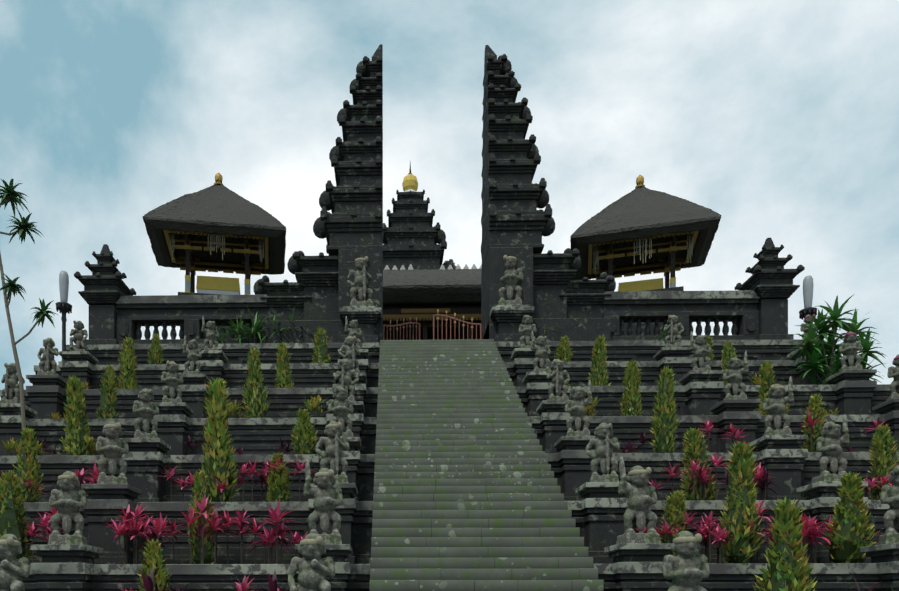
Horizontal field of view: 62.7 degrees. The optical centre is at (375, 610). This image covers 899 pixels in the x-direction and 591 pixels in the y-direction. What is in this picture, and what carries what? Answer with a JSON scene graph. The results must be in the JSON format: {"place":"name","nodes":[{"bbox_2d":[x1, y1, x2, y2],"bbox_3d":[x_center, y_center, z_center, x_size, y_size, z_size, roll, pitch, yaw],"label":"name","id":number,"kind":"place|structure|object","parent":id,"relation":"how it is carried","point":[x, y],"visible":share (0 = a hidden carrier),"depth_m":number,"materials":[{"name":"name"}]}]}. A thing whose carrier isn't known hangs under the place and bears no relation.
{"place":"outdoors","nodes":[
{"label":"outdoors","id":0,"kind":"place"},
{"bbox_2d":[0,0,898,399],"label":"sky","id":1,"kind":"structure","parent":0,"point":[779,119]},
{"label":"ground","id":2,"kind":"structure","parent":0,"visible":0},
{"bbox_2d":[0,339,898,590],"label":"terraces","id":3,"kind":"object","parent":2,"relation":"on","point":[856,396],"visible":0.58,"depth_m":15.54,"materials":[{"name":"stone"}]},
{"bbox_2d":[0,437,20,455],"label":"shrub","id":4,"kind":"object","parent":3,"relation":"on","point":[12,447],"visible":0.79,"depth_m":16.43,"materials":[{"name":"green plant"}]},
{"bbox_2d":[0,363,24,402],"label":"statue","id":5,"kind":"object","parent":3,"relation":"on","point":[11,389],"visible":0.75,"depth_m":17.43,"materials":[{"name":"stone"}]},
{"bbox_2d":[0,534,29,590],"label":"statue","id":6,"kind":"object","parent":3,"relation":"on","point":[13,569],"visible":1,"depth_m":9.82,"materials":[{"name":"stone"}]},
{"bbox_2d":[0,469,35,560],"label":"shrub","id":7,"kind":"object","parent":3,"relation":"on","point":[12,512],"visible":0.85,"depth_m":12.61,"materials":[{"name":"green plant"}]},
{"bbox_2d":[12,426,43,502],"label":"shrub","id":8,"kind":"object","parent":3,"relation":"on","point":[28,464],"visible":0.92,"depth_m":14.43,"materials":[{"name":"green plant"}]},
{"bbox_2d":[0,179,57,431],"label":"dracaena tree","id":9,"kind":"object","parent":3,"relation":"on","point":[9,193],"visible":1,"depth_m":16.49,"materials":[{"name":"green plant"}]},
{"bbox_2d":[37,338,58,374],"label":"statue","id":10,"kind":"object","parent":3,"relation":"on","point":[47,360],"visible":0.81,"depth_m":19.31,"materials":[{"name":"stone"}]},
{"bbox_2d":[55,271,71,360],"bbox_3d":[-9.508,-8.687,22.335,0.480,3.310,0.480,0,0,1],"label":"lamp post","id":11,"kind":"object","parent":3,"relation":"on","point":[63,306],"visible":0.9,"depth_m":22.26,"materials":[{"name":"white glass"}]},
{"bbox_2d":[48,471,87,544],"bbox_3d":[-4.966,-1.640,11.840,0.575,1.227,0.445,0,0,-9],"label":"statue","id":12,"kind":"object","parent":3,"relation":"on","point":[67,501],"visible":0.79,"depth_m":11.72,"materials":[{"name":"stone"}]},
{"bbox_2d":[60,374,96,455],"bbox_3d":[-6.710,-4.208,16.498,0.791,2.186,0.810,0,0,-4],"label":"shrub","id":13,"kind":"object","parent":3,"relation":"on","point":[77,423],"visible":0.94,"depth_m":16.38,"materials":[{"name":"green plant"}]},
{"bbox_2d":[69,320,87,350],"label":"statue","id":14,"kind":"object","parent":3,"relation":"on","point":[78,333],"visible":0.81,"depth_m":21.18,"materials":[{"name":"stone"}]},
{"bbox_2d":[74,244,135,344],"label":"end pillar","id":15,"kind":"structure","parent":3,"relation":"on","point":[105,287],"depth_m":23.82,"materials":[{"name":"stone"}]},
{"bbox_2d":[94,365,118,418],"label":"shrub","id":16,"kind":"object","parent":3,"relation":"on","point":[107,395],"visible":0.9,"depth_m":18.27,"materials":[{"name":"green plant"}]},
{"bbox_2d":[96,421,128,483],"bbox_3d":[-4.928,-2.921,13.716,0.581,1.240,0.450,0,0,-20],"label":"statue","id":17,"kind":"object","parent":3,"relation":"on","point":[112,447],"visible":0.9,"depth_m":13.59,"materials":[{"name":"stone"}]},
{"bbox_2d":[107,505,134,563],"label":"cordyline plant","id":18,"kind":"object","parent":3,"relation":"on","point":[127,517],"visible":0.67,"depth_m":12.80,"materials":[{"name":"pink plant"}]},
{"bbox_2d":[107,519,134,563],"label":"cordyline plant","id":19,"kind":"object","parent":3,"relation":"on","point":[117,528],"visible":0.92,"depth_m":12.46,"materials":[{"name":"pink plant"}]},
{"bbox_2d":[117,336,138,388],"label":"shrub","id":20,"kind":"object","parent":3,"relation":"on","point":[127,376],"visible":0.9,"depth_m":20.05,"materials":[{"name":"green plant"}]},
{"bbox_2d":[121,503,153,563],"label":"cordyline plant","id":21,"kind":"object","parent":3,"relation":"on","point":[136,514],"visible":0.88,"depth_m":12.68,"materials":[{"name":"pink plant"}]},
{"bbox_2d":[133,388,158,437],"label":"statue","id":22,"kind":"object","parent":3,"relation":"on","point":[145,409],"visible":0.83,"depth_m":15.48,"materials":[{"name":"stone"}]},
{"bbox_2d":[134,566,167,590],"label":"cordyline plant","id":23,"kind":"object","parent":3,"relation":"on","point":[148,584],"visible":0.98,"depth_m":10.54,"materials":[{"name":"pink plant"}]},
{"bbox_2d":[138,539,170,590],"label":"shrub","id":24,"kind":"object","parent":3,"relation":"on","point":[152,553],"visible":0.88,"depth_m":10.93,"materials":[{"name":"green plant"}]},
{"bbox_2d":[147,333,162,364],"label":"shrub","id":25,"kind":"object","parent":3,"relation":"on","point":[155,350],"visible":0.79,"depth_m":22.24,"materials":[{"name":"green plant"}]},
{"bbox_2d":[139,516,171,540],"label":"cordyline plant","id":26,"kind":"object","parent":3,"relation":"on","point":[157,525],"visible":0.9,"depth_m":12.39,"materials":[{"name":"pink plant"}]},
{"bbox_2d":[161,361,182,401],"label":"statue","id":27,"kind":"object","parent":3,"relation":"on","point":[172,378],"visible":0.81,"depth_m":17.36,"materials":[{"name":"stone"}]},
{"bbox_2d":[116,294,267,343],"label":"balustrade wall","id":28,"kind":"structure","parent":3,"relation":"on","point":[186,313],"depth_m":23.90,"materials":[{"name":"stone"}]},
{"bbox_2d":[183,336,201,373],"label":"statue","id":29,"kind":"object","parent":3,"relation":"on","point":[193,352],"visible":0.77,"depth_m":19.25,"materials":[{"name":"stone"}]},
{"bbox_2d":[175,504,214,563],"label":"cordyline plant","id":30,"kind":"object","parent":3,"relation":"on","point":[189,518],"visible":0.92,"depth_m":12.39,"materials":[{"name":"pink plant"}]},
{"bbox_2d":[186,470,215,563],"bbox_3d":[-3.046,-1.535,12.808,0.544,1.916,0.529,0,0,-25],"label":"shrub","id":31,"kind":"object","parent":3,"relation":"on","point":[199,488],"visible":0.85,"depth_m":12.71,"materials":[{"name":"green plant"}]},
{"bbox_2d":[186,494,222,563],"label":"cordyline plant","id":32,"kind":"object","parent":3,"relation":"on","point":[201,507],"visible":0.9,"depth_m":12.39,"materials":[{"name":"pink plant"}]},
{"bbox_2d":[201,317,218,349],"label":"statue","id":33,"kind":"object","parent":3,"relation":"on","point":[212,334],"visible":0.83,"depth_m":21.12,"materials":[{"name":"stone"}]},
{"bbox_2d":[178,292,251,338],"bbox_3d":[-5.993,-9.937,28.066,4.400,3.200,4.400,0,0,-8],"label":"pavilion base","id":34,"kind":"object","parent":3,"relation":"on","point":[190,293],"visible":0.06,"depth_m":26.83,"materials":[{"name":"stone"}]},
{"bbox_2d":[163,172,267,294],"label":"pavilion","id":35,"kind":"structure","parent":34,"relation":"on","point":[189,263],"depth_m":27.41,"materials":[{"name":"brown wood"}]},
{"bbox_2d":[142,184,285,274],"bbox_3d":[-5.947,-14.860,27.770,5.044,2.657,3.549,0,0,-8],"label":"pavilion roof","id":36,"kind":"object","parent":35,"relation":"on","point":[217,209],"visible":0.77,"depth_m":26.59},
{"bbox_2d":[204,515,234,563],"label":"cordyline plant","id":37,"kind":"object","parent":3,"relation":"on","point":[213,523],"visible":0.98,"depth_m":12.50,"materials":[{"name":"pink plant"}]},
{"bbox_2d":[198,377,241,501],"bbox_3d":[-3.103,-3.211,14.492,0.890,2.801,0.853,0,0,16],"label":"shrub","id":38,"kind":"object","parent":3,"relation":"on","point":[218,464],"visible":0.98,"depth_m":14.35,"materials":[{"name":"green plant"}]},
{"bbox_2d":[218,511,238,563],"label":"cordyline plant","id":39,"kind":"object","parent":3,"relation":"on","point":[226,519],"visible":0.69,"depth_m":12.96,"materials":[{"name":"pink plant"}]},
{"bbox_2d":[223,508,252,563],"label":"cordyline plant","id":40,"kind":"object","parent":3,"relation":"on","point":[240,516],"visible":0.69,"depth_m":12.94,"materials":[{"name":"pink plant"}]},
{"bbox_2d":[221,314,260,346],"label":"pandan plant","id":41,"kind":"object","parent":3,"relation":"on","point":[238,332],"visible":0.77,"depth_m":23.54,"materials":[{"name":"green plant"}]},
{"bbox_2d":[219,306,269,342],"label":"pandan plant","id":42,"kind":"object","parent":3,"relation":"on","point":[256,326],"visible":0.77,"depth_m":23.51,"materials":[{"name":"green plant"}]},
{"bbox_2d":[241,347,269,417],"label":"shrub","id":43,"kind":"object","parent":3,"relation":"on","point":[256,406],"visible":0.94,"depth_m":18.22,"materials":[{"name":"green plant"}]},
{"bbox_2d":[246,526,284,563],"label":"cordyline plant","id":44,"kind":"object","parent":3,"relation":"on","point":[268,538],"visible":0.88,"depth_m":12.46,"materials":[{"name":"pink plant"}]},
{"bbox_2d":[265,452,292,501],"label":"shrub","id":45,"kind":"object","parent":3,"relation":"on","point":[278,488],"visible":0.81,"depth_m":14.32,"materials":[{"name":"green plant"}]},
{"bbox_2d":[257,499,304,563],"bbox_3d":[-1.673,-1.227,12.434,0.784,1.303,0.715,0,0,37],"label":"cordyline plant","id":46,"kind":"object","parent":3,"relation":"on","point":[277,517],"visible":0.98,"depth_m":12.41,"materials":[{"name":"pink plant"}]},
{"bbox_2d":[274,342,293,387],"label":"shrub","id":47,"kind":"object","parent":3,"relation":"on","point":[283,379],"visible":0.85,"depth_m":20.13,"materials":[{"name":"green plant"}]},
{"bbox_2d":[291,409,317,454],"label":"shrub","id":48,"kind":"object","parent":3,"relation":"on","point":[305,438],"visible":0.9,"depth_m":16.16,"materials":[{"name":"green plant"}]},
{"bbox_2d":[288,533,334,590],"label":"statue","id":49,"kind":"object","parent":3,"relation":"on","point":[313,568],"visible":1,"depth_m":9.74,"materials":[{"name":"stone"}]},
{"bbox_2d":[303,395,327,417],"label":"shrub","id":50,"kind":"object","parent":3,"relation":"on","point":[315,403],"visible":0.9,"depth_m":17.98,"materials":[{"name":"green plant"}]},
{"bbox_2d":[253,44,382,342],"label":"gate","id":51,"kind":"structure","parent":3,"relation":"on","point":[350,228],"depth_m":23.52,"materials":[{"name":"stone"}]},
{"bbox_2d":[383,317,419,339],"bbox_3d":[0.930,-9.462,25.726,1.668,1.992,0.056,0,0,-37],"label":"iron gate leaf","id":52,"kind":"object","parent":51,"relation":"attached to","point":[403,324],"visible":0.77,"depth_m":25.74,"materials":[{"name":"red metal"}]},
{"bbox_2d":[311,327,330,362],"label":"shrub","id":53,"kind":"object","parent":3,"relation":"on","point":[321,348],"visible":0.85,"depth_m":22.05,"materials":[{"name":"green plant"}]},
{"bbox_2d":[304,459,342,543],"bbox_3d":[-0.838,-1.726,11.755,0.634,1.398,0.457,0,0,-4],"label":"statue","id":54,"kind":"object","parent":3,"relation":"on","point":[327,497],"visible":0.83,"depth_m":11.64,"materials":[{"name":"stone"}]},
{"bbox_2d":[315,421,349,482],"bbox_3d":[-0.805,-2.913,13.632,0.639,1.223,0.441,0,0,-6],"label":"statue","id":55,"kind":"object","parent":3,"relation":"on","point":[335,445],"visible":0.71,"depth_m":13.51,"materials":[{"name":"stone"}]},
{"bbox_2d":[328,387,353,436],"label":"statue","id":56,"kind":"object","parent":3,"relation":"on","point":[340,407],"visible":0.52,"depth_m":15.40,"materials":[{"name":"stone"}]},
{"bbox_2d":[334,359,358,400],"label":"statue","id":57,"kind":"object","parent":3,"relation":"on","point":[344,375],"visible":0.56,"depth_m":17.27,"materials":[{"name":"stone"}]},
{"bbox_2d":[338,336,359,372],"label":"statue","id":58,"kind":"object","parent":3,"relation":"on","point":[350,350],"visible":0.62,"depth_m":19.15,"materials":[{"name":"stone"}]},
{"bbox_2d":[345,316,361,348],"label":"statue","id":59,"kind":"object","parent":3,"relation":"on","point":[353,330],"visible":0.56,"depth_m":21.05,"materials":[{"name":"stone"}]},
{"bbox_2d":[339,306,381,342],"bbox_3d":[-0.463,-8.916,23.494,1.320,1.260,1.294,0,0,1],"label":"pedestal","id":60,"kind":"object","parent":3,"relation":"on","point":[368,318],"visible":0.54,"depth_m":22.96,"materials":[{"name":"stone"}]},
{"bbox_2d":[347,256,373,305],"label":"statue","id":61,"kind":"object","parent":60,"relation":"on","point":[362,275],"visible":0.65,"depth_m":23.26,"materials":[{"name":"stone"}]},
{"bbox_2d":[383,162,456,269],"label":"tower","id":62,"kind":"structure","parent":3,"relation":"on","point":[414,238],"depth_m":40.53,"materials":[{"name":"stone"}]},
{"bbox_2d":[383,264,481,339],"bbox_3d":[2.097,-12.816,32.531,8.200,5.260,5.350,0,0,1],"label":"hall frame","id":63,"kind":"object","parent":3,"relation":"on","point":[422,314],"visible":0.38,"depth_m":30.18,"materials":[{"name":"brown wood"}]},
{"bbox_2d":[383,269,481,305],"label":"hall roof","id":64,"kind":"structure","parent":63,"relation":"attached to","point":[426,287],"depth_m":29.51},
{"bbox_2d":[490,305,534,341],"bbox_3d":[4.296,-8.916,23.399,1.320,1.260,1.294,0,0,1],"label":"statue pedestal","id":65,"kind":"object","parent":3,"relation":"on","point":[507,319],"visible":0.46,"depth_m":22.88,"materials":[{"name":"stone"}]},
{"bbox_2d":[498,255,522,304],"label":"statue","id":66,"kind":"object","parent":65,"relation":"on","point":[511,278],"visible":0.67,"depth_m":23.17,"materials":[{"name":"stone"}]},
{"bbox_2d":[519,315,536,347],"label":"statue","id":67,"kind":"object","parent":3,"relation":"on","point":[527,328],"visible":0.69,"depth_m":20.94,"materials":[{"name":"stone"}]},
{"bbox_2d":[531,331,550,371],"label":"statue","id":68,"kind":"object","parent":3,"relation":"on","point":[542,350],"visible":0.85,"depth_m":19.06,"materials":[{"name":"stone"}]},
{"bbox_2d":[481,45,615,340],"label":"gate","id":69,"kind":"structure","parent":3,"relation":"on","point":[516,223],"depth_m":23.43,"materials":[{"name":"stone"}]},
{"bbox_2d":[433,309,481,339],"bbox_3d":[2.821,-9.462,25.302,1.668,1.992,0.056,0,0,9],"label":"iron gate leaf","id":70,"kind":"object","parent":69,"relation":"attached to","point":[463,321],"visible":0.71,"depth_m":25.28,"materials":[{"name":"red metal"}]},
{"bbox_2d":[547,359,569,399],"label":"statue","id":71,"kind":"object","parent":3,"relation":"on","point":[557,374],"visible":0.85,"depth_m":17.18,"materials":[{"name":"stone"}]},
{"bbox_2d":[555,335,572,361],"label":"shrub","id":72,"kind":"object","parent":3,"relation":"on","point":[564,353],"visible":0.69,"depth_m":21.94,"materials":[{"name":"green plant"}]},
{"bbox_2d":[565,380,592,435],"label":"statue","id":73,"kind":"object","parent":3,"relation":"on","point":[575,407],"visible":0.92,"depth_m":15.30,"materials":[{"name":"stone"}]},
{"bbox_2d":[587,335,611,385],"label":"shrub","id":74,"kind":"object","parent":3,"relation":"on","point":[598,369],"visible":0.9,"depth_m":19.78,"materials":[{"name":"green plant"}]},
{"bbox_2d":[585,423,619,481],"bbox_3d":[4.195,-2.885,13.540,0.610,1.168,0.421,0,0,11],"label":"statue","id":75,"kind":"object","parent":3,"relation":"on","point":[604,445],"visible":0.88,"depth_m":13.41,"materials":[{"name":"stone"}]},
{"bbox_2d":[620,361,643,415],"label":"shrub","id":76,"kind":"object","parent":3,"relation":"on","point":[631,402],"visible":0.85,"depth_m":18.16,"materials":[{"name":"green plant"}]},
{"bbox_2d":[616,456,660,543],"bbox_3d":[4.160,-1.736,11.655,0.643,1.418,0.464,0,0,-5],"label":"statue","id":77,"kind":"object","parent":3,"relation":"on","point":[641,497],"visible":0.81,"depth_m":11.53,"materials":[{"name":"stone"}]},
{"bbox_2d":[623,286,683,335],"bbox_3d":[10.004,-9.937,27.747,4.400,3.200,4.400,0,0,15],"label":"pavilion base","id":78,"kind":"object","parent":3,"relation":"on","point":[652,324],"visible":0.06,"depth_m":26.45,"materials":[{"name":"stone"}]},
{"bbox_2d":[588,175,698,290],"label":"pavilion","id":79,"kind":"structure","parent":78,"relation":"on","point":[670,264],"depth_m":27.13,"materials":[{"name":"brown wood"}]},
{"bbox_2d":[570,186,721,279],"bbox_3d":[9.927,-14.591,27.454,5.046,2.664,3.550,0,0,15],"label":"pavilion roof","id":80,"kind":"object","parent":79,"relation":"on","point":[640,212],"visible":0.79,"depth_m":26.34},
{"bbox_2d":[650,364,679,452],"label":"shrub","id":81,"kind":"object","parent":3,"relation":"on","point":[663,423],"visible":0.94,"depth_m":16.07,"materials":[{"name":"green plant"}]},
{"bbox_2d":[659,490,687,556],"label":"shrub","id":82,"kind":"object","parent":3,"relation":"on","point":[675,499],"visible":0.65,"depth_m":12.47,"materials":[{"name":"green plant"}]},
{"bbox_2d":[663,315,683,346],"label":"statue","id":83,"kind":"object","parent":3,"relation":"on","point":[672,328],"visible":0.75,"depth_m":20.85,"materials":[{"name":"stone"}]},
{"bbox_2d":[603,290,759,340],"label":"balustrade wall","id":84,"kind":"structure","parent":3,"relation":"on","point":[738,309],"depth_m":23.58,"materials":[{"name":"stone"}]},
{"bbox_2d":[663,531,709,590],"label":"statue","id":85,"kind":"object","parent":3,"relation":"on","point":[686,568],"visible":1,"depth_m":9.66,"materials":[{"name":"stone"}]},
{"bbox_2d":[679,427,718,500],"bbox_3d":[6.363,-2.749,14.486,0.819,1.781,0.801,0,0,-9],"label":"shrub","id":86,"kind":"object","parent":3,"relation":"on","point":[699,450],"visible":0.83,"depth_m":14.38,"materials":[{"name":"green plant"}]},
{"bbox_2d":[689,331,710,369],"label":"statue","id":87,"kind":"object","parent":3,"relation":"on","point":[701,349],"visible":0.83,"depth_m":18.98,"materials":[{"name":"stone"}]},
{"bbox_2d":[695,510,726,563],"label":"cordyline plant","id":88,"kind":"object","parent":3,"relation":"on","point":[709,522],"visible":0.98,"depth_m":12.32,"materials":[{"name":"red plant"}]},
{"bbox_2d":[697,452,729,499],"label":"cordyline plant","id":89,"kind":"object","parent":3,"relation":"on","point":[715,461],"visible":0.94,"depth_m":14.07,"materials":[{"name":"pink plant"}]},
{"bbox_2d":[721,341,736,384],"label":"shrub","id":90,"kind":"object","parent":3,"relation":"on","point":[728,353],"visible":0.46,"depth_m":20.06,"materials":[{"name":"green plant"}]},
{"bbox_2d":[723,351,748,398],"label":"statue","id":91,"kind":"object","parent":3,"relation":"on","point":[732,376],"visible":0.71,"depth_m":17.10,"materials":[{"name":"stone"}]},
{"bbox_2d":[711,441,766,563],"bbox_3d":[6.262,-1.742,12.588,0.791,2.371,0.825,0,0,-32],"label":"shrub","id":92,"kind":"object","parent":3,"relation":"on","point":[740,509],"visible":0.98,"depth_m":12.45,"materials":[{"name":"green plant"}]},
{"bbox_2d":[757,360,775,414],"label":"shrub","id":93,"kind":"object","parent":3,"relation":"on","point":[767,376],"visible":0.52,"depth_m":18.10,"materials":[{"name":"green plant"}]},
{"bbox_2d":[735,238,804,339],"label":"end pillar","id":94,"kind":"structure","parent":3,"relation":"on","point":[769,281],"depth_m":23.39,"materials":[{"name":"stone"}]},
{"bbox_2d":[762,376,793,435],"bbox_3d":[8.423,-4.222,15.322,0.585,1.291,0.422,0,0,19],"label":"statue","id":95,"kind":"object","parent":3,"relation":"on","point":[774,406],"visible":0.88,"depth_m":15.21,"materials":[{"name":"stone"}]},
{"bbox_2d":[750,497,817,590],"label":"shrub","id":96,"kind":"object","parent":3,"relation":"on","point":[789,569],"visible":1,"depth_m":10.54,"materials":[{"name":"green plant"}]},
{"bbox_2d":[799,275,816,323],"bbox_3d":[12.937,-8.511,21.887,0.480,2.960,0.480,0,0,1],"label":"lamp post","id":97,"kind":"object","parent":3,"relation":"on","point":[808,285],"visible":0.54,"depth_m":21.79,"materials":[{"name":"white glass"}]},
{"bbox_2d":[800,314,818,345],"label":"statue","id":98,"kind":"object","parent":3,"relation":"on","point":[807,319],"visible":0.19,"depth_m":20.80,"materials":[{"name":"stone"}]},
{"bbox_2d":[801,394,826,451],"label":"shrub","id":99,"kind":"object","parent":3,"relation":"on","point":[815,404],"visible":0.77,"depth_m":16.20,"materials":[{"name":"green plant"}]},
{"bbox_2d":[801,513,827,561],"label":"cordyline plant","id":100,"kind":"object","parent":3,"relation":"on","point":[806,522],"visible":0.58,"depth_m":12.23,"materials":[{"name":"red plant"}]},
{"bbox_2d":[803,520,830,562],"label":"cordyline plant","id":101,"kind":"object","parent":3,"relation":"on","point":[814,534],"visible":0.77,"depth_m":12.27,"materials":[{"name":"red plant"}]},
{"bbox_2d":[811,414,848,483],"bbox_3d":[8.388,-2.949,13.452,0.586,1.294,0.423,0,0,-2],"label":"statue","id":102,"kind":"object","parent":3,"relation":"on","point":[828,446],"visible":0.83,"depth_m":13.35,"materials":[{"name":"stone"}]},
{"bbox_2d":[787,295,885,384],"bbox_3d":[12.478,-6.727,19.915,2.867,3.625,1.880,0,0,1],"label":"dracaena bush","id":103,"kind":"object","parent":3,"relation":"on","point":[829,346],"visible":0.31,"depth_m":19.76,"materials":[{"name":"green plant"}]},
{"bbox_2d":[822,471,879,562],"bbox_3d":[8.040,-1.477,12.395,0.824,1.786,0.751,0,0,23],"label":"shrub","id":104,"kind":"object","parent":3,"relation":"on","point":[848,532],"visible":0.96,"depth_m":12.28,"materials":[{"name":"green plant"}]},
{"bbox_2d":[839,332,862,370],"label":"statue","id":105,"kind":"object","parent":3,"relation":"on","point":[850,348],"visible":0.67,"depth_m":18.90,"materials":[{"name":"stone"}]},
{"bbox_2d":[867,423,898,499],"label":"shrub","id":106,"kind":"object","parent":3,"relation":"on","point":[885,456],"visible":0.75,"depth_m":14.30,"materials":[{"name":"green plant"}]},
{"bbox_2d":[878,465,898,544],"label":"statue","id":107,"kind":"object","parent":3,"relation":"on","point":[889,495],"visible":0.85,"depth_m":11.53,"materials":[{"name":"stone"}]},
{"bbox_2d":[886,354,898,400],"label":"statue","id":108,"kind":"object","parent":3,"relation":"on","point":[893,372],"visible":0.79,"depth_m":17.09,"materials":[{"name":"stone"}]},
{"bbox_2d":[370,339,603,590],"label":"stairs","id":109,"kind":"structure","parent":2,"relation":"on","point":[468,495],"depth_m":13.84,"materials":[{"name":"stone"}]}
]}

